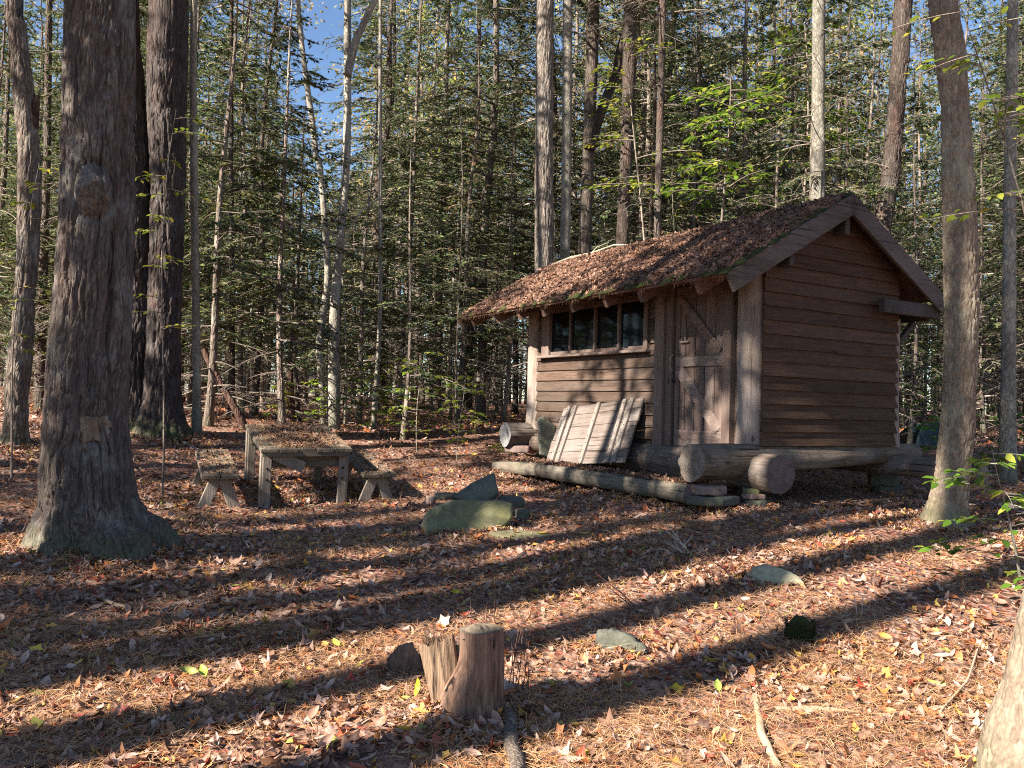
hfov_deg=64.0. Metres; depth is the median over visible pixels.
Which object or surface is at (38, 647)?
fallen leaf
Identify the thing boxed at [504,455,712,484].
step litter
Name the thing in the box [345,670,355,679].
fallen leaf
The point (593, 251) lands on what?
fallen branch
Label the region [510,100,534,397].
hemlock tree
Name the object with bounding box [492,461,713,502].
step timber
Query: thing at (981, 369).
hemlock tree
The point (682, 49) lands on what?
hemlock tree
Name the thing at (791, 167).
slender sapling
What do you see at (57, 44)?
hemlock tree
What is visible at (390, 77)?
hemlock tree
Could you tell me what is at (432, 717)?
leaf drifts
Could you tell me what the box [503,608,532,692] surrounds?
dry stems
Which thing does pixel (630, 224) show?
hemlock tree
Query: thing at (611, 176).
hemlock tree
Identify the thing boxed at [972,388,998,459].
shrub
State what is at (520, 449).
stone
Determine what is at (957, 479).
shrub
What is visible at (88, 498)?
broadleaf tree
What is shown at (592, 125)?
broadleaf tree
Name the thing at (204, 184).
hemlock tree
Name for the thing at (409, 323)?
hemlock tree
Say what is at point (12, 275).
hemlock tree
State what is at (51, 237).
hemlock tree
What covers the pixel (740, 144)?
hemlock tree
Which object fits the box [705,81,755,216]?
hemlock tree
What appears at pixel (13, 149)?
hemlock tree
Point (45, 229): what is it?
hemlock tree
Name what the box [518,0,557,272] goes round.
oak tree
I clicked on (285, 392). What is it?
sapling
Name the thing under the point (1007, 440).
broadleaf tree
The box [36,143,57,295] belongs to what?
hemlock tree
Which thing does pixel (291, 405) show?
dead tree
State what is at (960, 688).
stick
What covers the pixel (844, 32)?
hemlock tree
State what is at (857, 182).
hemlock tree
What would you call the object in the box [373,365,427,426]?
sapling
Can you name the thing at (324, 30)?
sky
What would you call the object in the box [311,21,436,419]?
hemlock tree
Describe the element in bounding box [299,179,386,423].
slender sapling
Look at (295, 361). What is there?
hemlock tree
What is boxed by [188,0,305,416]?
hemlock tree
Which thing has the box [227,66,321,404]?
hemlock tree
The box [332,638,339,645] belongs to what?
fallen leaf
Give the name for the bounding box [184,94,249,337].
slender sapling
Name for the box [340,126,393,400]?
hemlock tree
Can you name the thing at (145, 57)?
hemlock tree
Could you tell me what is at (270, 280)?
slender sapling
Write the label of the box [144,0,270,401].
hemlock tree
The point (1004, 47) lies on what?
hemlock tree
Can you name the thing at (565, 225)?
broadleaf tree
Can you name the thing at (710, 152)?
hemlock tree
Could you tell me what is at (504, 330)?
hemlock tree
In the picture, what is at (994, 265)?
hemlock tree
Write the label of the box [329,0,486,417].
hemlock tree
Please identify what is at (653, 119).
hemlock tree
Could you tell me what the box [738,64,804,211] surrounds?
hemlock tree
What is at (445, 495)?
stone
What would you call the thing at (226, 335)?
hemlock tree
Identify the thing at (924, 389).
hemlock tree
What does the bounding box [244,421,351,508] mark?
picnic table
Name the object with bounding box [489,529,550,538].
stone
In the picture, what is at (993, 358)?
hemlock tree
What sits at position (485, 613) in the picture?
dry stems
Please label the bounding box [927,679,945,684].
fallen leaf
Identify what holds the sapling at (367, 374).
on the ground
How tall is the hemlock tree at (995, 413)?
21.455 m
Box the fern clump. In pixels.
[488,442,512,453]
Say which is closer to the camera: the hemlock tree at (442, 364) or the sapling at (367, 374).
the sapling at (367, 374)
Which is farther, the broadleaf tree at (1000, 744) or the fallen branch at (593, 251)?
the fallen branch at (593, 251)
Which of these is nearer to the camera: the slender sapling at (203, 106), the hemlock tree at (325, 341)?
the slender sapling at (203, 106)
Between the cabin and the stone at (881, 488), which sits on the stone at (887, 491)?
the stone at (881, 488)
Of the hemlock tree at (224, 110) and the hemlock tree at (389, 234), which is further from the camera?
the hemlock tree at (389, 234)
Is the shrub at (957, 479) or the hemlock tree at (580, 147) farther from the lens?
the hemlock tree at (580, 147)
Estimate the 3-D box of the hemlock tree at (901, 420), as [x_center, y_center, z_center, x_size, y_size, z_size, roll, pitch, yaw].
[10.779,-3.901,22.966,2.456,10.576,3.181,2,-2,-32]
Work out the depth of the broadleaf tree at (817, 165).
15.04 m
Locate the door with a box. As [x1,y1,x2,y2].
[668,281,723,445]
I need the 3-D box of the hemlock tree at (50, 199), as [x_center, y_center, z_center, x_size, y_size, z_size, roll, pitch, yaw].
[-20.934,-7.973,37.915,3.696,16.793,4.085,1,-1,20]
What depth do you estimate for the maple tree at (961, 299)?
8.53 m
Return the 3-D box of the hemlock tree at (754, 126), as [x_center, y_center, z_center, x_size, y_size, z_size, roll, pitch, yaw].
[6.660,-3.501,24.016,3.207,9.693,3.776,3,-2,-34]
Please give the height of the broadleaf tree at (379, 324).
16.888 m
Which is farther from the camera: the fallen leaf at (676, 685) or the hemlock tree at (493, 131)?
the hemlock tree at (493, 131)
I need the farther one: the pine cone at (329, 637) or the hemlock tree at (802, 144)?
the hemlock tree at (802, 144)
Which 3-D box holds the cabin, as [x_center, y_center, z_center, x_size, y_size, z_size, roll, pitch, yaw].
[2.526,-0.528,12.035,4.084,3.603,7.332,2,-2,-30]
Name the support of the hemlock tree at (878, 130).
on the ground
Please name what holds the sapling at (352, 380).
on the ground
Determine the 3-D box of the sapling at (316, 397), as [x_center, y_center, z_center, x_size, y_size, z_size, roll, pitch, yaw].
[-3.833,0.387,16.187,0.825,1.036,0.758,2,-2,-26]
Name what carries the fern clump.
on the ground
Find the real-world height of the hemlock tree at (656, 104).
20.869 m
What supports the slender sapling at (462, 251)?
on the ground
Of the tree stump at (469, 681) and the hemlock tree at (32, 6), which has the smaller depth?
the tree stump at (469, 681)
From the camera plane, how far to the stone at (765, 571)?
6.21 m
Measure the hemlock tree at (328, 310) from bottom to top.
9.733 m
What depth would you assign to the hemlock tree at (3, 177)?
17.43 m
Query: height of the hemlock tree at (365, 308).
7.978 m
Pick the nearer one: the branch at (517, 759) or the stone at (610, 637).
the branch at (517, 759)
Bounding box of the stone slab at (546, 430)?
[537,416,555,456]
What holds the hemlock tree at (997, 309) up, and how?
on the ground
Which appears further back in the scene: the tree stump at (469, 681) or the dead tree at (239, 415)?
the dead tree at (239, 415)
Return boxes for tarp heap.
[900,421,939,446]
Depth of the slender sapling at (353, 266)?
25.84 m
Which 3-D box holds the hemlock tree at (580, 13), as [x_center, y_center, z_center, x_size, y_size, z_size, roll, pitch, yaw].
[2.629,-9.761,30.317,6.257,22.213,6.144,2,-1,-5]
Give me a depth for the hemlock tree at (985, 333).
21.90 m
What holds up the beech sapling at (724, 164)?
on the ground
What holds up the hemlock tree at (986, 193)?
on the ground
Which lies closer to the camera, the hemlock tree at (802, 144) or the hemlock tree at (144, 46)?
the hemlock tree at (802, 144)
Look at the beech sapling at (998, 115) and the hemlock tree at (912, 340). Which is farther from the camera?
the hemlock tree at (912, 340)
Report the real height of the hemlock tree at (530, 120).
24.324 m
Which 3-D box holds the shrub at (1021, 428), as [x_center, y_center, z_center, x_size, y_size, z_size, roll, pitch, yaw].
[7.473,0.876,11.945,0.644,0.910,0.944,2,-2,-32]
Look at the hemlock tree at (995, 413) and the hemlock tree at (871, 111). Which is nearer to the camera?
the hemlock tree at (871, 111)
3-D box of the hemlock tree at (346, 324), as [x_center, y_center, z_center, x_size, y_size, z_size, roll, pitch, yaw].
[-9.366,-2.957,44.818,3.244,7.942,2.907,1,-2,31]
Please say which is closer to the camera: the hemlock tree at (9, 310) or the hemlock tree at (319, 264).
the hemlock tree at (319, 264)
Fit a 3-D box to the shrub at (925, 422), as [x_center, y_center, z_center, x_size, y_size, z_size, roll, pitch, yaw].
[6.535,0.750,12.985,1.003,1.100,1.029,2,-1,0]
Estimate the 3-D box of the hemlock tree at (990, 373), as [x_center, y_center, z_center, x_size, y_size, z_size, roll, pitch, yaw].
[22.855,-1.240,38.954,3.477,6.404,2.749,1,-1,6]
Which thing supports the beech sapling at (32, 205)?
on the ground
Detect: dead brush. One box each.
[655,523,706,555]
[694,540,739,576]
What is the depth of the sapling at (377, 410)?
14.44 m
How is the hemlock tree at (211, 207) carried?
on the ground
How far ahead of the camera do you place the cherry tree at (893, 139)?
15.01 m
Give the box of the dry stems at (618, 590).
[596,573,637,611]
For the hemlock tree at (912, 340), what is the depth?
27.88 m
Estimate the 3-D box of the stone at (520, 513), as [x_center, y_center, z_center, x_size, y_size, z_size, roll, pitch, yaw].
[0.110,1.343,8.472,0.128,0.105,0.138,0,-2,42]
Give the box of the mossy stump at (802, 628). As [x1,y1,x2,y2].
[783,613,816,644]
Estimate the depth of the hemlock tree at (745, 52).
22.46 m
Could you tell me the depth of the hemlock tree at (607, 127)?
30.01 m
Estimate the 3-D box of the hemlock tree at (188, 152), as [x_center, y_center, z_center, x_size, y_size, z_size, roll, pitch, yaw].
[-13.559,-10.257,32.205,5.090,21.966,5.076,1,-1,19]
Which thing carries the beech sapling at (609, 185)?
on the ground
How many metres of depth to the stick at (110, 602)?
5.20 m
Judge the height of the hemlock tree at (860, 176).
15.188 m
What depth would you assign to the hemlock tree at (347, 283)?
24.26 m
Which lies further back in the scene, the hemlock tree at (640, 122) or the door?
the hemlock tree at (640, 122)
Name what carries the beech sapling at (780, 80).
on the ground
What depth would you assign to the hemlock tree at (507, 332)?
45.58 m
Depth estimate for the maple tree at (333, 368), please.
16.00 m
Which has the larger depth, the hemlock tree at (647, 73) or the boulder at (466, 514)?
the hemlock tree at (647, 73)
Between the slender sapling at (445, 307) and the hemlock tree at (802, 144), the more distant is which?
the slender sapling at (445, 307)
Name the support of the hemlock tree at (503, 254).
on the ground
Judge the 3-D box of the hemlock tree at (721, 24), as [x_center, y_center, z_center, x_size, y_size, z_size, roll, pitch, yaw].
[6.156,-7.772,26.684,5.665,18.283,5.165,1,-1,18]
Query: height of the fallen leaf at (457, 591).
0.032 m
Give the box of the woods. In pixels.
[0,0,1023,416]
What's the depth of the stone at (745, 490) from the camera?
9.10 m
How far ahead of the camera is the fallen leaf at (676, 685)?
4.19 m
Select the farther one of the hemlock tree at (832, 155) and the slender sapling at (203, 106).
the hemlock tree at (832, 155)
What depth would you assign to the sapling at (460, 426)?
13.39 m
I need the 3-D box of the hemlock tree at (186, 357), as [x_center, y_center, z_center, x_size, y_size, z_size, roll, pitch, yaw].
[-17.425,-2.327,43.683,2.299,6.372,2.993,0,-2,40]
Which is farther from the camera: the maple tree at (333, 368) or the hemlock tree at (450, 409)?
the hemlock tree at (450, 409)
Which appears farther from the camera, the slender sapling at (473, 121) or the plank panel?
the slender sapling at (473, 121)
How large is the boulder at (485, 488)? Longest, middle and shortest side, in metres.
0.495 x 0.374 x 0.129 m
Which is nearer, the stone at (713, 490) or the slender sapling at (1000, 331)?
the stone at (713, 490)
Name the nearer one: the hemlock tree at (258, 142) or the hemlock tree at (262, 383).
the hemlock tree at (262, 383)
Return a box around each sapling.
[0,166,58,478]
[132,112,224,496]
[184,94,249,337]
[199,184,236,404]
[200,196,302,412]
[221,205,274,390]
[235,216,298,347]
[263,382,296,416]
[298,378,326,424]
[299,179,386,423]
[319,157,376,411]
[326,376,381,433]
[349,354,394,425]
[358,374,415,443]
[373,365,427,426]
[382,352,453,451]
[411,378,453,433]
[413,26,513,424]
[431,372,488,461]
[434,249,475,379]
[441,108,503,412]
[487,200,526,416]
[500,91,599,343]
[573,37,701,239]
[641,133,712,234]
[653,77,796,220]
[718,8,882,201]
[766,131,798,201]
[844,0,1023,225]
[984,264,1023,372]
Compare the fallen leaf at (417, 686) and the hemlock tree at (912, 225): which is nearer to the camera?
the fallen leaf at (417, 686)
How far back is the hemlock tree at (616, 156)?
33.77 m
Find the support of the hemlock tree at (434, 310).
on the ground
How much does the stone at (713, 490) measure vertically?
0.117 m
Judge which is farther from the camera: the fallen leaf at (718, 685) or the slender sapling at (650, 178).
the slender sapling at (650, 178)
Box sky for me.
[0,0,1023,411]
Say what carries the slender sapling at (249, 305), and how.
on the ground
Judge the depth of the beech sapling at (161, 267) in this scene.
9.62 m
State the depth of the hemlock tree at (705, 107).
28.81 m
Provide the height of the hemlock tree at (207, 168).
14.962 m
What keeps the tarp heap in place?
on the ground
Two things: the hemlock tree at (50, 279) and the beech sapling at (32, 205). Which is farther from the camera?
the hemlock tree at (50, 279)
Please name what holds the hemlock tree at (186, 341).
on the ground
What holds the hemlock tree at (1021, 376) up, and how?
on the ground
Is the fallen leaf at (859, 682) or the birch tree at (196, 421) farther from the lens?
the birch tree at (196, 421)
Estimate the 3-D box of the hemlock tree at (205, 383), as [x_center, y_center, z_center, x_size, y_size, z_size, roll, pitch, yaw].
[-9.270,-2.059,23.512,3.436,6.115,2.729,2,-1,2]
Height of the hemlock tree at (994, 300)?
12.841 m
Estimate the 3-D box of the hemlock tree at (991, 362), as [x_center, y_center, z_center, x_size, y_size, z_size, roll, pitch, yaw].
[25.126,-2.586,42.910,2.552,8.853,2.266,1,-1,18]
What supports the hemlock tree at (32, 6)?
on the ground
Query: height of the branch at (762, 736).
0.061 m
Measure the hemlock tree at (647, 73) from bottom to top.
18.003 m
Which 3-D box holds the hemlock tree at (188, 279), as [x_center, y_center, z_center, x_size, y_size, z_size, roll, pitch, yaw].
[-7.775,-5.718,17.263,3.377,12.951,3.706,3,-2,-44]
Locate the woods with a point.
(422, 90)
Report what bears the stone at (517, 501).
on the ground
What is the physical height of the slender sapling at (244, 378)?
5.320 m
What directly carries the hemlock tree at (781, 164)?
on the ground
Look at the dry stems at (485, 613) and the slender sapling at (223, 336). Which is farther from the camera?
the slender sapling at (223, 336)
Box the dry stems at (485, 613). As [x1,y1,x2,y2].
[469,600,497,624]
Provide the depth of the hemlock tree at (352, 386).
37.28 m
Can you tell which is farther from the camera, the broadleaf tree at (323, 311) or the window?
the broadleaf tree at (323, 311)
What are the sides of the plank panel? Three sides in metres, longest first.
1.815 x 0.948 x 0.070 m
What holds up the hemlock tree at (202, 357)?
on the ground
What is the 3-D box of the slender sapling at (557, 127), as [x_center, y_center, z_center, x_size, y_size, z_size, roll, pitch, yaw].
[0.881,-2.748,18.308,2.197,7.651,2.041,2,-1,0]
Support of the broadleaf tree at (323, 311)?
on the ground
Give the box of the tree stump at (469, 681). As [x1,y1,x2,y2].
[419,623,504,722]
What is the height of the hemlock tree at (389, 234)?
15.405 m
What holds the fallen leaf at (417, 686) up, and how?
on the ground
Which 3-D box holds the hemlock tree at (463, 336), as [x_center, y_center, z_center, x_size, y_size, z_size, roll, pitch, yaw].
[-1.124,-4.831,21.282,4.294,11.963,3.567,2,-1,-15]
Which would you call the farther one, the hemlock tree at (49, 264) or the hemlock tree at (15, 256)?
the hemlock tree at (15, 256)
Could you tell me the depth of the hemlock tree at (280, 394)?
15.28 m
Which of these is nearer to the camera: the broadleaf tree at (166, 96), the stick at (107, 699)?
the stick at (107, 699)
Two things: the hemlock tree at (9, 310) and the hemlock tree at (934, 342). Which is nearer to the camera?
the hemlock tree at (934, 342)
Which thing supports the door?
in the cabin
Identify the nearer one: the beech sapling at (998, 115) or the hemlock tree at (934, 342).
the beech sapling at (998, 115)
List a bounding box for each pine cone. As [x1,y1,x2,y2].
[320,634,332,641]
[599,655,616,666]
[841,659,859,667]
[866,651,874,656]
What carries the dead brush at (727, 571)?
on the ground
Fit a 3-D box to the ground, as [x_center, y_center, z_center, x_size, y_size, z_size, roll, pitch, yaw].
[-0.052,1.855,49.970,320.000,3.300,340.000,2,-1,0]
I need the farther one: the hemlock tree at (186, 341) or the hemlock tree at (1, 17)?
the hemlock tree at (186, 341)
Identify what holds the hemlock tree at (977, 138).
on the ground
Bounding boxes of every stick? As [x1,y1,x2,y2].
[90,689,119,718]
[94,595,138,610]
[159,597,259,611]
[772,705,890,714]
[940,627,999,711]
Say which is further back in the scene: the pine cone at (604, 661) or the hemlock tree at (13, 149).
the hemlock tree at (13, 149)
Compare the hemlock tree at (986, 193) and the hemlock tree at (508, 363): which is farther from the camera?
the hemlock tree at (986, 193)
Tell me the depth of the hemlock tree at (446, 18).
27.96 m
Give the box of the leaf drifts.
[0,429,1023,767]
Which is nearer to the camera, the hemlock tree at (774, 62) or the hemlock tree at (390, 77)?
the hemlock tree at (390, 77)
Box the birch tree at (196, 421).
[189,0,201,432]
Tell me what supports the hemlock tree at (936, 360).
on the ground
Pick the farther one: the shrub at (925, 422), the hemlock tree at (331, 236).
the hemlock tree at (331, 236)
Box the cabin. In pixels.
[455,190,988,493]
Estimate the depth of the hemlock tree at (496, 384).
28.93 m
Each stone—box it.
[426,495,435,504]
[434,492,456,499]
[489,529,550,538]
[498,495,524,506]
[504,445,535,452]
[515,508,529,519]
[595,628,648,654]
[685,495,739,506]
[692,484,726,495]
[740,498,768,507]
[741,493,765,499]
[742,487,761,494]
[749,564,801,584]
[867,472,897,486]
[872,485,902,492]
[883,490,904,492]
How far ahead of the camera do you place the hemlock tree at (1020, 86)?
23.41 m
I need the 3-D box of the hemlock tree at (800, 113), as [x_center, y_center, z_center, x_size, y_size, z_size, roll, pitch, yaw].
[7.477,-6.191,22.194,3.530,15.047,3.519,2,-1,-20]
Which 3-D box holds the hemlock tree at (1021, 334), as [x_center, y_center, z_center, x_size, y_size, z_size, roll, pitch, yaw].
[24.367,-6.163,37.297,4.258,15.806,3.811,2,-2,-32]
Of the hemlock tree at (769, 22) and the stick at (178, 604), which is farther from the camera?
the hemlock tree at (769, 22)
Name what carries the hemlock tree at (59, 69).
on the ground
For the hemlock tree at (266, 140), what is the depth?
39.12 m
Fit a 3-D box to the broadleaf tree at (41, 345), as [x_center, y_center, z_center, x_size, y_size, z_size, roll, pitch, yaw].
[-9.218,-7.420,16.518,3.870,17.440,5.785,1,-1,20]
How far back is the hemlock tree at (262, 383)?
24.00 m
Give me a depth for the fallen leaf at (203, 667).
4.24 m
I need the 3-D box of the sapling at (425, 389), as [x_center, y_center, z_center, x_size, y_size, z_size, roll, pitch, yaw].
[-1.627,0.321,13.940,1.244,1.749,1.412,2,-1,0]
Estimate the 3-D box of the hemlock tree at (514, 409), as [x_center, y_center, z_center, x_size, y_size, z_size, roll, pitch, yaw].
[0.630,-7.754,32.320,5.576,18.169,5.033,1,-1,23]
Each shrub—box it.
[901,398,939,457]
[911,450,1023,589]
[922,366,997,436]
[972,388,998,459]
[995,413,1023,471]
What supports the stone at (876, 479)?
on the stone at (881, 488)
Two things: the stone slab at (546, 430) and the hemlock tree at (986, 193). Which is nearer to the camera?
the stone slab at (546, 430)
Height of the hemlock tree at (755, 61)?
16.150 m
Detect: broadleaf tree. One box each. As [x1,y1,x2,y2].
[0,0,41,446]
[8,0,59,409]
[19,0,183,563]
[129,0,193,441]
[295,0,330,425]
[351,0,438,428]
[521,0,653,254]
[560,0,571,259]
[729,0,899,209]
[905,0,1023,482]
[973,589,1023,767]
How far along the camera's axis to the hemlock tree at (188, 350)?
27.31 m
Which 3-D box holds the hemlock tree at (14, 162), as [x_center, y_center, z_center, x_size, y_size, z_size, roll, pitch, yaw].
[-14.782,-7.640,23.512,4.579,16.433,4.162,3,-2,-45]
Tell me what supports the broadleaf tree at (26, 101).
on the ground
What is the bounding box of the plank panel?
[546,397,644,464]
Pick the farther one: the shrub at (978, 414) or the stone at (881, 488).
the shrub at (978, 414)
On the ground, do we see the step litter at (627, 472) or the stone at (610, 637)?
the stone at (610, 637)
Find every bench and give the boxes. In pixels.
[192,448,240,507]
[335,448,395,501]
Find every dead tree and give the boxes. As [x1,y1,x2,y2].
[201,348,246,428]
[284,367,295,421]
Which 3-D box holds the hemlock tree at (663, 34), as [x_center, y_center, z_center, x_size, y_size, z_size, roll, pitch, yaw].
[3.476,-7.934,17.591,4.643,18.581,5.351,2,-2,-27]
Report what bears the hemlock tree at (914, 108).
on the ground
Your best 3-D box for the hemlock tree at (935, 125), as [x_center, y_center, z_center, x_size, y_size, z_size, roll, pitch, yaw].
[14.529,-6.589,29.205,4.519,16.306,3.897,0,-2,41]
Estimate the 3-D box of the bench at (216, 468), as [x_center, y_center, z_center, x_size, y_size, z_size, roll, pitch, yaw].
[-3.596,1.154,9.936,0.513,0.560,1.574,2,6,-24]
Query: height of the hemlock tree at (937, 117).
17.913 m
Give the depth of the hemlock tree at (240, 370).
21.55 m
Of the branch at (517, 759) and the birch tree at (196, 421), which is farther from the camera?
the birch tree at (196, 421)
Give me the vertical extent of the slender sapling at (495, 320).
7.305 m
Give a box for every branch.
[502,701,526,767]
[551,242,627,264]
[753,690,781,767]
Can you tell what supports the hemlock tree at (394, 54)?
on the ground
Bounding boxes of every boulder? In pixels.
[420,499,512,534]
[451,473,498,500]
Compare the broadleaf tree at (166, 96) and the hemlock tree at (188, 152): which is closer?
the broadleaf tree at (166, 96)
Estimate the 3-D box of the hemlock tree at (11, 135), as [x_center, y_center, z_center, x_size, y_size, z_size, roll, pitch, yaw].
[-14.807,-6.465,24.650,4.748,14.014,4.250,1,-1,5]
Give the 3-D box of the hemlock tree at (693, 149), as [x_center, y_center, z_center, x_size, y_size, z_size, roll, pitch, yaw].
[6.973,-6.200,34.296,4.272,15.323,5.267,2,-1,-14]
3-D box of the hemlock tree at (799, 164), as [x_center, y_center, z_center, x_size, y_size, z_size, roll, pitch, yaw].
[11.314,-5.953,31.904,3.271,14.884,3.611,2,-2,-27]
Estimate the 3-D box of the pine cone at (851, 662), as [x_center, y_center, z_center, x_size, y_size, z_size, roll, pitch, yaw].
[1.910,1.581,4.624,0.108,0.064,0.064,14,-4,-14]
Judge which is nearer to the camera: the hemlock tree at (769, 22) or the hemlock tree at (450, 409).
the hemlock tree at (769, 22)
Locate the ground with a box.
[0,386,1023,767]
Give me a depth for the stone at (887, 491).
10.95 m
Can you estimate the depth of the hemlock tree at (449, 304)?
42.63 m
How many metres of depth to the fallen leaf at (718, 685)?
4.24 m
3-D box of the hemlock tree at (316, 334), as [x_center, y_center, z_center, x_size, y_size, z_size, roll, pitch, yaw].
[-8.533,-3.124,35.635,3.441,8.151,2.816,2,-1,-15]
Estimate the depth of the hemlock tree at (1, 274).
22.09 m
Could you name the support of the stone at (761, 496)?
on the stone at (761, 503)
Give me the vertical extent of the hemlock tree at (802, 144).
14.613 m
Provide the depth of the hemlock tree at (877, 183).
35.10 m
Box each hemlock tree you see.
[0,0,60,378]
[0,0,60,393]
[0,0,62,382]
[0,0,62,382]
[0,0,62,386]
[0,2,48,375]
[0,7,191,369]
[0,15,53,372]
[0,28,184,403]
[0,43,61,380]
[0,49,36,350]
[0,133,57,398]
[0,138,59,386]
[0,181,12,347]
[0,269,11,379]
[1,0,147,359]
[3,97,58,377]
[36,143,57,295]
[48,0,243,398]
[49,0,235,344]
[50,0,203,342]
[139,6,189,229]
[140,0,256,410]
[141,1,228,381]
[143,0,325,426]
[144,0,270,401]
[181,180,222,400]
[181,231,245,405]
[182,0,357,416]
[183,0,366,424]
[184,211,205,384]
[184,286,223,394]
[184,290,203,386]
[186,0,313,405]
[187,0,297,411]
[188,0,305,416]
[188,39,254,376]
[188,241,245,382]
[202,0,295,403]
[207,6,321,398]
[217,110,311,410]
[219,77,363,421]
[222,176,274,389]
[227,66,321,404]
[235,120,349,411]
[250,0,504,412]
[273,187,323,405]
[282,234,352,402]
[283,134,401,407]
[288,194,367,407]
[301,174,358,403]
[305,0,456,407]
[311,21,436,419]
[311,231,358,400]
[316,199,371,407]
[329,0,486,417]
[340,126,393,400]
[340,177,371,400]
[341,262,358,396]
[348,148,474,439]
[352,0,526,413]
[352,44,420,394]
[382,0,605,420]
[383,193,489,413]
[384,0,534,422]
[394,164,475,398]
[396,0,559,411]
[415,108,492,418]
[417,126,460,400]
[445,0,558,413]
[448,94,534,421]
[451,0,677,411]
[453,60,528,415]
[461,37,532,406]
[473,167,527,407]
[487,214,527,399]
[501,0,652,350]
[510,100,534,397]
[533,0,678,246]
[553,0,741,254]
[554,41,618,254]
[556,0,715,246]
[571,145,631,250]
[572,0,755,239]
[572,2,688,248]
[583,0,727,237]
[592,0,703,250]
[592,217,636,250]
[601,7,686,239]
[603,60,649,238]
[610,0,758,237]
[632,0,752,234]
[647,0,808,232]
[663,0,734,234]
[669,64,720,229]
[701,0,800,224]
[701,96,721,219]
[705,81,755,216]
[711,0,908,224]
[718,0,825,209]
[722,108,770,218]
[724,69,781,215]
[733,0,857,215]
[737,0,811,215]
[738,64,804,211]
[760,122,807,209]
[766,52,809,200]
[770,0,913,239]
[801,0,908,243]
[825,118,843,188]
[833,0,926,339]
[839,0,943,421]
[843,95,932,410]
[847,137,878,207]
[873,66,942,427]
[873,76,979,443]
[875,0,1023,419]
[880,0,988,422]
[892,0,1023,413]
[896,108,930,393]
[897,238,926,391]
[902,202,1023,429]
[902,204,943,422]
[903,193,990,414]
[917,30,1023,432]
[922,323,988,411]
[925,3,1023,420]
[932,0,1023,418]
[935,61,1023,433]
[969,0,1023,394]
[972,3,1023,408]
[976,105,1022,413]
[976,256,1016,414]
[978,0,1023,393]
[978,249,1023,411]
[979,299,1023,416]
[986,131,1023,418]
[987,223,1023,400]
[991,162,1023,406]
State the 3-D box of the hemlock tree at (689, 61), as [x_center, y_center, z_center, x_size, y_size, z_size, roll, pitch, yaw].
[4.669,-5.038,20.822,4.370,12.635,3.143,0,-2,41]
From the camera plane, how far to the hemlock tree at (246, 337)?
43.40 m
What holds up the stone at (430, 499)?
on the ground
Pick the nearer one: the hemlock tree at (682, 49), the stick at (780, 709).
the stick at (780, 709)
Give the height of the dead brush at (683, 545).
0.295 m
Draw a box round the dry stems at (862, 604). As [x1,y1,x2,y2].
[853,593,865,616]
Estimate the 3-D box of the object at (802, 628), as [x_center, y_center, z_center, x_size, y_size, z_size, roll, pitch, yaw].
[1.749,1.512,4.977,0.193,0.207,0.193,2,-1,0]
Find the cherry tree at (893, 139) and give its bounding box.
[838,0,938,391]
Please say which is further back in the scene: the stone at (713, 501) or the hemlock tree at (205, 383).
the hemlock tree at (205, 383)
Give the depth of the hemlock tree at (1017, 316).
46.16 m
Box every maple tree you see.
[275,0,395,429]
[919,0,979,530]
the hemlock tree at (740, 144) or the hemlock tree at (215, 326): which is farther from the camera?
the hemlock tree at (740, 144)
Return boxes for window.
[537,295,650,358]
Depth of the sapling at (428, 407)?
16.09 m
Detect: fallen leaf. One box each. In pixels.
[29,644,43,653]
[199,664,207,675]
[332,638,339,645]
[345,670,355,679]
[414,678,419,695]
[451,589,463,592]
[669,682,683,694]
[714,679,721,691]
[854,677,866,687]
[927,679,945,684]
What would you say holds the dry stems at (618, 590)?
on the ground
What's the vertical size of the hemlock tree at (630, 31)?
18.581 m
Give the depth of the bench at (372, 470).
10.06 m
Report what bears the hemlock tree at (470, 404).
on the ground
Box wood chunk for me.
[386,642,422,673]
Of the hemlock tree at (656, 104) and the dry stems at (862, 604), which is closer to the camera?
the dry stems at (862, 604)
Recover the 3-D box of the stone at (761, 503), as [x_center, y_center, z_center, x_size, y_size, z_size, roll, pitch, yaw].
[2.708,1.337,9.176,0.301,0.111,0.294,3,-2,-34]
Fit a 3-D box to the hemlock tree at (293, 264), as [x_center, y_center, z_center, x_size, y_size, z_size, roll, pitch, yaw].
[-6.066,-3.284,22.685,2.921,8.504,2.220,2,-2,-30]
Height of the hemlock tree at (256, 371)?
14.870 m

